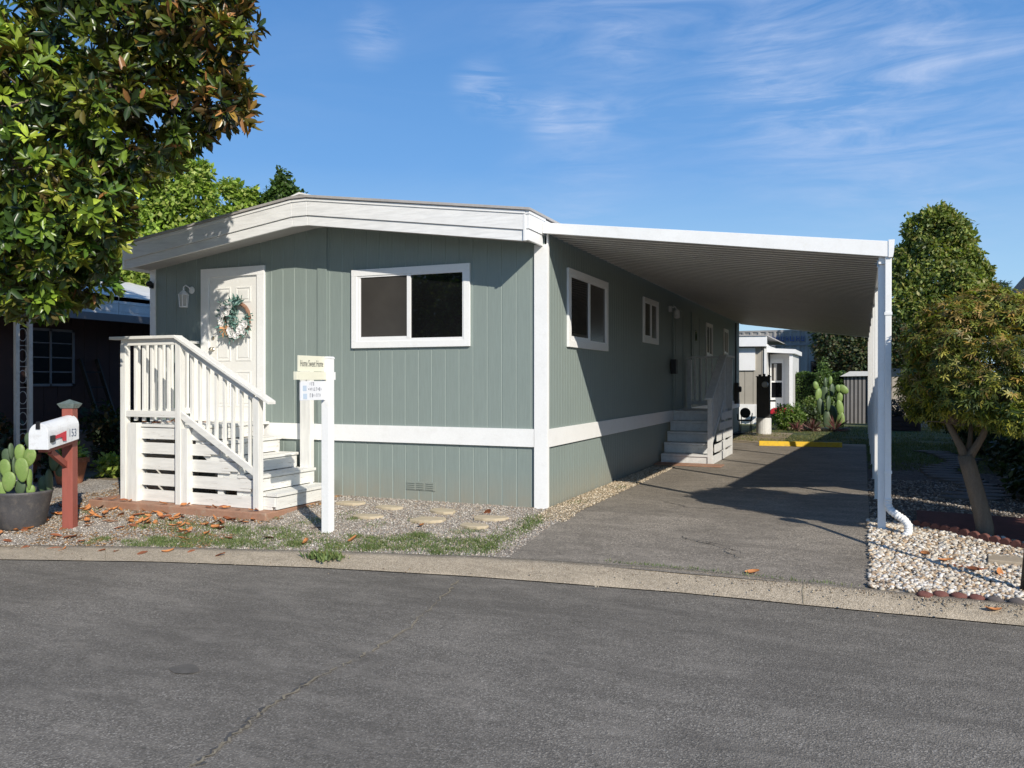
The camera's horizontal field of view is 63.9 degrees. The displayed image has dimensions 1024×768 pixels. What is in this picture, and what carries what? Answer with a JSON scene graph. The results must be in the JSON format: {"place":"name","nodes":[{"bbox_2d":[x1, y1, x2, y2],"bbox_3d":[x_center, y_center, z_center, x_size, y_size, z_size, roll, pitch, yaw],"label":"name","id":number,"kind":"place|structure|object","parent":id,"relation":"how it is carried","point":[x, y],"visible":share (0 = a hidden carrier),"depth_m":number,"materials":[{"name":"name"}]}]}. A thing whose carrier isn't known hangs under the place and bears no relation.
{"place":"outdoors","nodes":[
{"label":"outdoors","id":0,"kind":"place"},
{"bbox_2d":[37,442,866,475],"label":"back ground","id":1,"kind":"structure","parent":0,"point":[88,471],"depth_m":15.03,"materials":[{"name":"soil"}]},
{"bbox_2d":[0,271,149,484],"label":"neighbor house","id":2,"kind":"structure","parent":1,"relation":"on","point":[41,377],"depth_m":16.18,"materials":[{"name":"red"}]},
{"bbox_2d":[24,327,74,385],"bbox_3d":[-8.977,-0.516,15.960,0.040,1.120,1.050,0,0,23],"label":"window","id":3,"kind":"structure","parent":2,"relation":"in","point":[53,349],"depth_m":16.01,"materials":[{"name":"black glass"}]},
{"bbox_2d":[77,358,115,420],"bbox_3d":[-8.288,0.517,16.675,0.864,2.072,0.432,0,0,6],"label":"leaning ladder","id":4,"kind":"object","parent":1,"relation":"on","point":[84,372],"visible":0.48,"depth_m":16.66,"materials":[{"name":"black paint"}]},
{"bbox_2d":[79,430,118,466],"bbox_3d":[-7.804,1.206,15.520,0.610,0.680,0.510,0,0,23],"label":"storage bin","id":5,"kind":"object","parent":1,"relation":"on","point":[88,444],"visible":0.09,"depth_m":15.33,"materials":[{"name":"black plastic"}]},
{"bbox_2d":[78,399,149,465],"bbox_3d":[-7.185,0.966,15.251,1.545,1.420,1.284,0,0,23],"label":"shade shrub","id":6,"kind":"object","parent":1,"relation":"on","point":[104,426],"visible":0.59,"depth_m":15.00,"materials":[{"name":"green plant"}]},
{"bbox_2d":[32,141,224,286],"bbox_3d":[-10.717,-2.554,22.351,6.593,8.191,3.270,0,0,6],"label":"leafy tree","id":7,"kind":"object","parent":1,"relation":"on","point":[167,205],"visible":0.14,"depth_m":21.57,"materials":[{"name":"green plant"}]},
{"bbox_2d":[216,176,260,214],"bbox_3d":[-7.843,-2.298,24.009,2.123,7.650,2.101,0,0,23],"label":"leafy tree","id":8,"kind":"object","parent":1,"relation":"on","point":[244,198],"visible":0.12,"depth_m":23.85,"materials":[{"name":"green plant"}]},
{"bbox_2d":[257,165,307,204],"bbox_3d":[-6.663,-2.466,24.172,1.537,7.991,1.296,0,0,23],"label":"leafy tree","id":9,"kind":"object","parent":1,"relation":"on","point":[282,186],"visible":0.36,"depth_m":23.90,"materials":[{"name":"green plant"}]},
{"bbox_2d":[122,192,741,508],"bbox_3d":[0.845,-0.519,19.485,6.900,4.222,18.355,0,0,23],"label":"mobile home","id":10,"kind":"object","parent":1,"relation":"on","point":[499,355],"visible":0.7,"depth_m":11.31,"materials":[{"name":"green paint"}]},
{"bbox_2d":[209,277,256,419],"bbox_3d":[-4.163,-0.525,12.199,0.900,2.105,0.085,0,0,23],"label":"door","id":11,"kind":"structure","parent":10,"relation":"in","point":[240,356],"depth_m":12.21,"materials":[{"name":"white paint"}]},
{"bbox_2d":[214,293,252,343],"bbox_3d":[-4.108,-0.967,12.093,0.774,0.769,0.175,0,0,23],"label":"door wreath","id":12,"kind":"object","parent":10,"relation":"attached to","point":[237,331],"depth_m":12.09,"materials":[{"name":"plant"}]},
{"bbox_2d":[351,263,469,347],"bbox_3d":[-1.385,-1.035,11.040,1.822,1.082,0.035,0,0,23],"label":"window","id":13,"kind":"structure","parent":10,"relation":"in","point":[429,305],"depth_m":11.02,"materials":[{"name":"white paint"}]},
{"bbox_2d":[567,267,608,350],"bbox_3d":[1.112,-1.031,11.834,0.035,1.060,1.861,0,0,23],"label":"window","id":14,"kind":"structure","parent":10,"relation":"in","point":[587,295],"depth_m":11.74,"materials":[{"name":"white paint"}]},
{"bbox_2d":[642,297,658,344],"bbox_3d":[2.589,-1.164,15.294,0.035,0.820,1.150,0,0,23],"label":"window","id":15,"kind":"structure","parent":10,"relation":"in","point":[650,308],"depth_m":15.26,"materials":[{"name":"white paint"}]},
{"bbox_2d":[675,309,682,409],"bbox_3d":[3.564,-0.522,17.593,0.025,2.120,0.900,0,0,23],"label":"door","id":16,"kind":"structure","parent":10,"relation":"in","point":[678,322],"depth_m":17.65,"materials":[{"name":"green paint"}]},
{"bbox_2d":[693,316,698,406],"bbox_3d":[4.339,-0.528,19.410,0.025,2.120,0.850,0,0,23],"label":"door","id":17,"kind":"structure","parent":10,"relation":"in","point":[695,319],"depth_m":19.46,"materials":[{"name":"green paint"}]},
{"bbox_2d":[706,322,712,355],"bbox_3d":[5.080,-1.114,21.130,0.035,0.880,0.900,0,0,23],"label":"window","id":18,"kind":"structure","parent":10,"relation":"in","point":[709,327],"depth_m":21.10,"materials":[{"name":"white paint"}]},
{"bbox_2d":[723,328,728,354],"bbox_3d":[6.179,-1.193,23.705,0.035,0.780,0.800,0,0,23],"label":"window","id":19,"kind":"structure","parent":10,"relation":"in","point":[725,332],"depth_m":23.67,"materials":[{"name":"white paint"}]},
{"bbox_2d":[995,277,1023,430],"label":"neighbor house","id":20,"kind":"structure","parent":1,"relation":"on","point":[1019,286],"depth_m":11.51,"materials":[{"name":"brown wood"}]},
{"bbox_2d":[36,471,967,598],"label":"lot ground","id":21,"kind":"structure","parent":0,"point":[92,476],"depth_m":13.70,"materials":[{"name":"soil"}]},
{"bbox_2d":[86,451,146,478],"bbox_3d":[-6.649,1.442,13.810,0.924,0.721,0.871,0,0,23],"label":"shade shrub","id":22,"kind":"object","parent":21,"relation":"on","point":[111,470],"visible":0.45,"depth_m":13.58,"materials":[{"name":"green plant"}]},
{"bbox_2d":[0,475,561,556],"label":"front gravel","id":23,"kind":"structure","parent":21,"relation":"on","point":[91,486],"depth_m":10.04,"materials":[{"name":"grey gravel"}]},
{"bbox_2d":[11,453,41,483],"bbox_3d":[-7.971,1.371,13.281,0.636,0.465,0.636,0,0,23],"label":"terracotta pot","id":24,"kind":"object","parent":23,"relation":"on","point":[38,458],"visible":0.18,"depth_m":13.27,"materials":[{"name":"brown ceramic"}]},
{"bbox_2d":[0,412,53,481],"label":"shade shrub","id":25,"kind":"object","parent":23,"relation":"on","point":[6,432],"visible":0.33,"depth_m":13.39,"materials":[{"name":"green plant"}]},
{"bbox_2d":[0,432,61,530],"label":"potted cactus","id":26,"kind":"object","parent":23,"relation":"on","point":[22,505],"visible":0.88,"depth_m":10.26,"materials":[{"name":"plant"}]},
{"bbox_2d":[29,399,82,528],"bbox_3d":[-5.483,0.998,9.928,0.272,1.615,0.744,0,0,4],"label":"mailbox","id":27,"kind":"object","parent":23,"relation":"on","point":[50,437],"visible":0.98,"depth_m":10.10,"materials":[{"name":"red wood"}]},
{"bbox_2d":[29,422,49,449],"bbox_3d":[-5.522,0.602,9.582,0.244,0.328,0.050,0,0,6],"label":"box door","id":28,"kind":"structure","parent":27,"relation":"in","point":[39,433],"depth_m":9.57,"materials":[{"name":"white metal"}]},
{"bbox_2d":[46,440,91,484],"bbox_3d":[-7.016,1.240,13.114,0.693,0.688,0.670,0,0,23],"label":"terracotta pot","id":29,"kind":"object","parent":23,"relation":"on","point":[83,458],"visible":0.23,"depth_m":13.04,"materials":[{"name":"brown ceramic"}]},
{"bbox_2d":[0,0,270,327],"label":"magnolia tree","id":30,"kind":"object","parent":23,"relation":"on","point":[64,213],"visible":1,"depth_m":8.99,"materials":[{"name":"green plant"}]},
{"bbox_2d":[2,482,340,547],"bbox_3d":[-5.029,1.706,10.495,4.233,0.317,3.862,0,0,23],"label":"leaf debris","id":31,"kind":"object","parent":23,"relation":"on","point":[192,519],"visible":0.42,"depth_m":10.04,"materials":[{"name":"plant"}]},
{"bbox_2d":[89,495,316,520],"bbox_3d":[-4.167,1.677,11.419,3.060,0.165,1.460,0,0,23],"label":"concrete pad","id":32,"kind":"object","parent":23,"relation":"on","point":[194,509],"visible":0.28,"depth_m":10.69,"materials":[{"name":"beige concrete"}]},
{"bbox_2d":[109,335,321,510],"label":"front steps","id":33,"kind":"structure","parent":32,"relation":"on","point":[172,464],"depth_m":10.98,"materials":[{"name":"white wood"}]},
{"bbox_2d":[79,508,548,555],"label":"weed grass","id":34,"kind":"structure","parent":23,"relation":"on","point":[295,542],"depth_m":9.19,"materials":[{"name":"green plant"}]},
{"bbox_2d":[293,355,335,532],"bbox_3d":[-2.232,0.725,9.318,0.115,2.085,0.720,0,0,23],"label":"sign post","id":35,"kind":"object","parent":23,"relation":"on","point":[322,390],"visible":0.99,"depth_m":9.48,"materials":[{"name":"white paint"}]},
{"bbox_2d":[336,501,365,505],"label":"stepping stone","id":36,"kind":"object","parent":23,"relation":"on","point":[350,503],"visible":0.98,"depth_m":10.89,"materials":[{"name":"beige stone"}]},
{"bbox_2d":[353,513,383,519],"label":"stepping stone","id":37,"kind":"object","parent":23,"relation":"on","point":[367,516],"visible":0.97,"depth_m":10.10,"materials":[{"name":"beige stone"}]},
{"bbox_2d":[375,505,402,509],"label":"stepping stone","id":38,"kind":"object","parent":23,"relation":"on","point":[388,507],"visible":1,"depth_m":10.54,"materials":[{"name":"beige stone"}]},
{"bbox_2d":[410,516,445,523],"bbox_3d":[-0.994,1.640,9.896,0.391,0.038,0.331,0,0,23],"label":"stepping stone","id":39,"kind":"object","parent":23,"relation":"on","point":[426,519],"visible":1,"depth_m":9.82,"materials":[{"name":"beige stone"}]},
{"bbox_2d":[430,508,454,514],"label":"stepping stone","id":40,"kind":"object","parent":23,"relation":"on","point":[444,511],"visible":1,"depth_m":10.24,"materials":[{"name":"beige stone"}]},
{"bbox_2d":[460,522,488,529],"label":"stepping stone","id":41,"kind":"object","parent":23,"relation":"on","point":[479,526],"visible":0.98,"depth_m":9.47,"materials":[{"name":"beige stone"}]},
{"bbox_2d":[474,515,508,521],"bbox_3d":[-0.253,1.616,9.866,0.425,0.038,0.268,0,0,23],"label":"stepping stone","id":42,"kind":"object","parent":23,"relation":"on","point":[490,518],"visible":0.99,"depth_m":9.81,"materials":[{"name":"beige stone"}]},
{"bbox_2d":[532,465,674,521],"bbox_3d":[1.692,1.567,12.637,0.440,0.045,6.300,0,0,23],"label":"gravel strip","id":43,"kind":"object","parent":23,"relation":"on","point":[582,505],"visible":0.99,"depth_m":11.21,"materials":[{"name":"beige gravel"}]},
{"bbox_2d":[865,518,1023,601],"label":"white landscape rock","id":44,"kind":"object","parent":21,"relation":"on","point":[885,563],"visible":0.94,"depth_m":7.55,"materials":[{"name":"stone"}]},
{"bbox_2d":[916,590,933,597],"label":"border rock","id":45,"kind":"object","parent":44,"relation":"on","point":[923,593],"visible":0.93,"depth_m":6.78,"materials":[{"name":"stone"}]},
{"bbox_2d":[933,590,948,596],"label":"border rock","id":46,"kind":"object","parent":44,"relation":"on","point":[939,593],"visible":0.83,"depth_m":6.77,"materials":[{"name":"stone"}]},
{"bbox_2d":[891,282,1023,535],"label":"maple tree","id":47,"kind":"object","parent":44,"relation":"on","point":[944,385],"visible":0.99,"depth_m":7.83,"materials":[{"name":"green plant"}]},
{"bbox_2d":[950,592,966,597],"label":"border rock","id":48,"kind":"object","parent":44,"relation":"on","point":[957,594],"visible":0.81,"depth_m":6.73,"materials":[{"name":"stone"}]},
{"bbox_2d":[967,594,985,599],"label":"border rock","id":49,"kind":"object","parent":44,"relation":"on","point":[976,596],"visible":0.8,"depth_m":6.67,"materials":[{"name":"stone"}]},
{"bbox_2d":[986,595,1004,601],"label":"border rock","id":50,"kind":"object","parent":44,"relation":"on","point":[994,598],"visible":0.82,"depth_m":6.62,"materials":[{"name":"stone"}]},
{"bbox_2d":[988,553,1022,565],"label":"paving slab","id":51,"kind":"structure","parent":44,"relation":"on","point":[1002,559],"depth_m":7.51,"materials":[{"name":"beige concrete"}]},
{"bbox_2d":[1007,597,1023,603],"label":"border rock","id":52,"kind":"object","parent":44,"relation":"on","point":[1016,600],"visible":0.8,"depth_m":6.56,"materials":[{"name":"stone"}]},
{"bbox_2d":[1020,550,1023,589],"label":"path light","id":53,"kind":"object","parent":21,"relation":"on","point":[1022,581],"depth_m":6.79,"materials":[{"name":"black plastic"}]},
{"bbox_2d":[0,560,1023,767],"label":"street","id":54,"kind":"structure","parent":0,"point":[471,672],"depth_m":5.28,"materials":[{"name":"grey asphalt"}]},
{"bbox_2d":[169,664,199,673],"bbox_3d":[-2.154,1.876,5.401,0.165,0.001,0.215,0,0,-37],"label":"street stain","id":55,"kind":"object","parent":54,"relation":"on","point":[186,668],"visible":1,"depth_m":5.41,"materials":[{"name":"grey asphalt"}]},
{"bbox_2d":[196,678,312,764],"bbox_3d":[-1.435,1.879,4.659,0.118,0.001,1.242,0,0,14],"label":"street crack","id":56,"kind":"object","parent":54,"relation":"on","point":[242,726],"visible":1,"depth_m":4.52,"materials":[{"name":"asphalt"}]},
{"bbox_2d":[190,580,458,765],"bbox_3d":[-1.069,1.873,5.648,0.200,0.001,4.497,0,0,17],"label":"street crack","id":57,"kind":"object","parent":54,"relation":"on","point":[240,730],"visible":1,"depth_m":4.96,"materials":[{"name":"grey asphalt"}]},
{"bbox_2d":[0,545,1023,625],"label":"gutter","id":58,"kind":"object","parent":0,"point":[501,567],"visible":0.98,"depth_m":7.83,"materials":[{"name":"concrete"}]},
{"bbox_2d":[298,546,349,561],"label":"curb weed","id":59,"kind":"object","parent":58,"relation":"on","point":[322,555],"visible":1,"depth_m":8.47,"materials":[{"name":"green plant"}]},
{"bbox_2d":[0,544,1023,633],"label":"gutter grit","id":60,"kind":"object","parent":58,"relation":"on","point":[923,598],"visible":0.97,"depth_m":7.06,"materials":[{"name":"gravel"}]},
{"bbox_2d":[0,559,1023,626],"bbox_3d":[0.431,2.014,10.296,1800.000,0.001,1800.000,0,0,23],"label":"ground","id":61,"kind":"structure","parent":0,"point":[543,582],"depth_m":8.36,"materials":[{"name":"grey concrete"}]},
{"bbox_2d":[0,0,1023,371],"label":"sky","id":62,"kind":"structure","parent":0,"point":[842,119],"materials":[{"name":"blue"}]},
{"bbox_2d":[491,443,871,588],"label":"driveway","id":63,"kind":"structure","parent":0,"point":[810,522],"depth_m":9.39,"materials":[{"name":"concrete"}]},
{"bbox_2d":[654,462,723,467],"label":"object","id":64,"kind":"object","parent":63,"relation":"on","point":[689,464],"depth_m":15.46,"materials":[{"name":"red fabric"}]},
{"bbox_2d":[661,355,734,463],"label":"side steps","id":65,"kind":"structure","parent":63,"relation":"on","point":[695,435],"depth_m":16.57,"materials":[{"name":"white wood"}]},
{"bbox_2d":[567,485,864,587],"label":"crack weeds","id":66,"kind":"object","parent":63,"relation":"on","point":[645,563],"visible":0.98,"depth_m":7.72,"materials":[{"name":"green plant"}]},
{"bbox_2d":[759,441,841,446],"bbox_3d":[7.044,1.470,20.083,1.920,0.120,0.155,0,0,17],"label":"parking stop","id":67,"kind":"object","parent":63,"relation":"on","point":[800,444],"visible":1,"depth_m":20.02,"materials":[{"name":"yellow paint"}]},
{"bbox_2d":[739,335,801,424],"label":"tan house","id":68,"kind":"structure","parent":0,"point":[759,355],"depth_m":30.66,"materials":[{"name":"white paint"}]},
{"bbox_2d":[739,348,754,369],"bbox_3d":[8.355,-0.928,30.789,1.480,0.840,0.058,0,0,23],"label":"window","id":69,"kind":"structure","parent":68,"relation":"in","point":[746,355],"depth_m":30.59,"materials":[{"name":"white paint"}]},
{"bbox_2d":[770,359,783,409],"bbox_3d":[10.055,0.166,31.159,0.480,2.250,0.055,0,0,23],"label":"door","id":70,"kind":"structure","parent":68,"relation":"in","point":[776,365],"depth_m":31.14,"materials":[{"name":"white paint"}]},
{"bbox_2d":[734,423,976,446],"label":"lawn","id":71,"kind":"structure","parent":0,"point":[745,427],"depth_m":24.13,"materials":[{"name":"green plant"}]},
{"bbox_2d":[713,432,792,442],"bbox_3d":[6.953,1.510,23.384,1.680,0.001,4.800,0,0,23],"label":"dirt patch","id":72,"kind":"object","parent":71,"relation":"on","point":[766,437],"visible":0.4,"depth_m":23.18,"materials":[{"name":"brown soil"}]},
{"bbox_2d":[737,408,752,432],"bbox_3d":[7.149,1.122,25.168,0.469,0.781,0.451,0,0,23],"label":"chair","id":73,"kind":"object","parent":72,"relation":"on","point":[745,412],"visible":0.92,"depth_m":25.28,"materials":[{"name":"white plastic"}]},
{"bbox_2d":[756,374,770,434],"bbox_3d":[7.558,0.604,24.645,0.440,1.820,0.440,0,0,23],"label":"utility pedestal","id":74,"kind":"object","parent":72,"relation":"on","point":[763,422],"visible":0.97,"depth_m":24.53,"materials":[{"name":"metal"}]},
{"bbox_2d":[771,403,807,429],"bbox_3d":[9.076,1.208,26.829,1.010,1.256,1.211,0,0,-43],"label":"garden shrub","id":75,"kind":"object","parent":71,"relation":"on","point":[782,419],"visible":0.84,"depth_m":26.68,"materials":[{"name":"green plant"}]},
{"bbox_2d":[789,420,803,431],"bbox_3d":[9.065,1.393,26.056,0.727,0.581,0.630,0,0,23],"label":"cordyline","id":76,"kind":"object","parent":71,"relation":"on","point":[797,426],"visible":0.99,"depth_m":26.04,"materials":[{"name":"red plant"}]},
{"bbox_2d":[793,406,822,426],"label":"garden shrub","id":77,"kind":"object","parent":71,"relation":"on","point":[813,415],"visible":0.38,"depth_m":27.28,"materials":[{"name":"green plant"}]},
{"bbox_2d":[796,395,825,422],"bbox_3d":[10.788,0.990,29.541,1.040,1.224,1.009,0,0,-7],"label":"garden shrub","id":78,"kind":"object","parent":71,"relation":"on","point":[811,401],"visible":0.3,"depth_m":29.39,"materials":[{"name":"green plant"}]},
{"bbox_2d":[802,418,821,431],"bbox_3d":[9.547,1.380,26.081,0.899,0.794,0.879,0,0,23],"label":"cordyline","id":79,"kind":"object","parent":71,"relation":"on","point":[812,426],"visible":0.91,"depth_m":26.04,"materials":[{"name":"red plant"}]},
{"bbox_2d":[795,370,846,420],"bbox_3d":[11.939,0.513,31.961,2.032,2.127,1.090,0,0,23],"label":"clipped hedge","id":80,"kind":"object","parent":71,"relation":"on","point":[804,381],"visible":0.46,"depth_m":31.74,"materials":[{"name":"green plant"}]},
{"bbox_2d":[814,356,834,409],"bbox_3d":[11.843,0.340,31.118,0.795,2.800,0.742,0,0,-6],"label":"garden shrub","id":81,"kind":"object","parent":71,"relation":"on","point":[820,377],"visible":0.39,"depth_m":31.02,"materials":[{"name":"green plant"}]},
{"bbox_2d":[813,376,848,428],"bbox_3d":[10.638,0.644,27.414,1.124,1.820,0.437,0,0,23],"label":"tall cactus","id":82,"kind":"object","parent":71,"relation":"on","point":[821,394],"visible":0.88,"depth_m":27.39,"materials":[{"name":"green plant"}]},
{"bbox_2d":[824,414,852,431],"bbox_3d":[10.276,1.399,25.913,0.993,0.972,0.935,0,0,23],"label":"cordyline","id":83,"kind":"object","parent":71,"relation":"on","point":[834,426],"visible":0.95,"depth_m":25.82,"materials":[{"name":"red plant"}]},
{"bbox_2d":[842,371,867,423],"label":"garden shed","id":84,"kind":"structure","parent":71,"relation":"on","point":[856,400],"depth_m":31.02,"materials":[{"name":"grey metal"}]},
{"bbox_2d":[807,315,909,375],"bbox_3d":[15.045,-0.902,35.100,4.789,4.787,3.146,0,0,23],"label":"dark tree","id":85,"kind":"object","parent":71,"relation":"on","point":[852,353],"visible":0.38,"depth_m":34.45,"materials":[{"name":"green plant"}]},
{"bbox_2d":[891,417,920,431],"bbox_3d":[12.563,1.207,26.556,1.150,0.600,0.720,0,0,23],"label":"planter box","id":86,"kind":"object","parent":71,"relation":"on","point":[899,424],"visible":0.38,"depth_m":26.23,"materials":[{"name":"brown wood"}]},
{"bbox_2d":[891,397,906,416],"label":"planter shrub","id":87,"kind":"object","parent":86,"relation":"in","point":[896,412],"visible":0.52,"depth_m":26.43,"materials":[{"name":"green plant"}]},
{"bbox_2d":[891,377,943,427],"bbox_3d":[14.979,0.602,28.094,4.185,1.800,0.170,0,0,23],"label":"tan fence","id":88,"kind":"object","parent":71,"relation":"on","point":[893,383],"visible":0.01,"depth_m":28.69,"materials":[{"name":"beige wood"}]},
{"bbox_2d":[892,199,1002,362],"bbox_3d":[19.571,-3.495,37.980,6.208,9.974,4.626,0,0,23],"label":"round tree","id":89,"kind":"object","parent":71,"relation":"on","point":[939,243],"visible":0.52,"depth_m":37.17,"materials":[{"name":"green plant"}]},
{"bbox_2d":[739,330,976,376],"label":"ribbed building","id":90,"kind":"structure","parent":0,"point":[798,340],"depth_m":45.01,"materials":[{"name":"grey metal"}]},
{"bbox_2d":[866,443,998,473],"bbox_3d":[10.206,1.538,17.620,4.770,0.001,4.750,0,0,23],"label":"side lawn","id":91,"kind":"structure","parent":0,"point":[910,453],"depth_m":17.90,"materials":[{"name":"green plant"}]},
{"bbox_2d":[944,426,992,454],"bbox_3d":[10.293,0.843,17.914,1.709,1.901,1.627,0,0,23],"label":"shade shrub","id":92,"kind":"object","parent":91,"relation":"on","point":[964,434],"visible":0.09,"depth_m":17.90,"materials":[{"name":"green plant"}]},
{"bbox_2d":[867,461,1023,522],"bbox_3d":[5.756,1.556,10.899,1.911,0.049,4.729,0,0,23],"label":"shaded gravel","id":93,"kind":"structure","parent":0,"point":[930,487],"depth_m":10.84,"materials":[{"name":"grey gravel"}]},
{"bbox_2d":[542,223,912,535],"bbox_3d":[5.762,-0.232,17.539,4.143,3.600,18.036,0,0,23],"label":"carport","id":94,"kind":"object","parent":93,"relation":"on","point":[838,286],"visible":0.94,"depth_m":11.07,"materials":[{"name":"metal"}]},
{"bbox_2d":[920,468,957,471],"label":"path stone","id":95,"kind":"object","parent":93,"relation":"on","point":[937,469],"visible":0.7,"depth_m":14.54,"materials":[{"name":"stone"}]},
{"bbox_2d":[920,470,960,473],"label":"path stone","id":96,"kind":"object","parent":93,"relation":"on","point":[933,471],"visible":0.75,"depth_m":14.22,"materials":[{"name":"stone"}]},
{"bbox_2d":[924,473,962,475],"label":"path stone","id":97,"kind":"object","parent":93,"relation":"on","point":[939,474],"visible":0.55,"depth_m":13.76,"materials":[{"name":"grey stone"}]},
{"bbox_2d":[928,475,983,479],"bbox_3d":[7.234,1.541,13.393,0.812,0.045,0.358,0,0,23],"label":"path stone","id":98,"kind":"object","parent":93,"relation":"on","point":[945,477],"visible":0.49,"depth_m":13.39,"materials":[{"name":"grey stone"}]},
{"bbox_2d":[939,479,988,482],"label":"path stone","id":99,"kind":"object","parent":93,"relation":"on","point":[953,480],"visible":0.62,"depth_m":12.95,"materials":[{"name":"stone"}]},
{"bbox_2d":[916,510,1023,541],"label":"maple bed","id":100,"kind":"object","parent":93,"relation":"on","point":[1010,528],"visible":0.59,"depth_m":9.18,"materials":[{"name":"brown soil"}]},
{"bbox_2d":[938,495,1003,501],"bbox_3d":[6.199,1.549,11.100,0.791,0.045,0.308,0,0,23],"label":"path stone","id":101,"kind":"object","parent":93,"relation":"on","point":[958,497],"visible":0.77,"depth_m":11.04,"materials":[{"name":"grey stone"}]},
{"bbox_2d":[952,482,998,486],"bbox_3d":[7.082,1.544,12.548,0.619,0.045,0.320,0,0,23],"label":"path stone","id":102,"kind":"object","parent":93,"relation":"on","point":[984,484],"visible":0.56,"depth_m":12.52,"materials":[{"name":"stone"}]},
{"bbox_2d":[941,491,1011,497],"bbox_3d":[6.476,1.548,11.435,0.895,0.045,0.305,0,0,23],"label":"path stone","id":103,"kind":"object","parent":93,"relation":"on","point":[996,495],"visible":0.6,"depth_m":11.40,"materials":[{"name":"grey stone"}]},
{"bbox_2d":[955,489,1004,493],"bbox_3d":[6.715,1.546,11.774,0.624,0.045,0.341,0,0,23],"label":"path stone","id":104,"kind":"object","parent":93,"relation":"on","point":[988,491],"visible":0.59,"depth_m":11.74,"materials":[{"name":"stone"}]},
{"bbox_2d":[958,485,1007,490],"bbox_3d":[6.957,1.545,12.119,0.645,0.045,0.318,0,0,23],"label":"path stone","id":105,"kind":"object","parent":93,"relation":"on","point":[986,487],"visible":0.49,"depth_m":12.08,"materials":[{"name":"stone"}]},
{"bbox_2d":[973,428,1023,467],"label":"shade shrub","id":106,"kind":"object","parent":93,"relation":"on","point":[986,447],"visible":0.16,"depth_m":14.52,"materials":[{"name":"green plant"}]},
{"bbox_2d":[987,434,1023,484],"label":"shade shrub","id":107,"kind":"object","parent":93,"relation":"on","point":[1007,451],"visible":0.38,"depth_m":12.27,"materials":[{"name":"green plant"}]},
{"bbox_2d":[999,450,1023,498],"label":"shade shrub","id":108,"kind":"object","parent":93,"relation":"on","point":[1014,471],"visible":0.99,"depth_m":11.03,"materials":[{"name":"green plant"}]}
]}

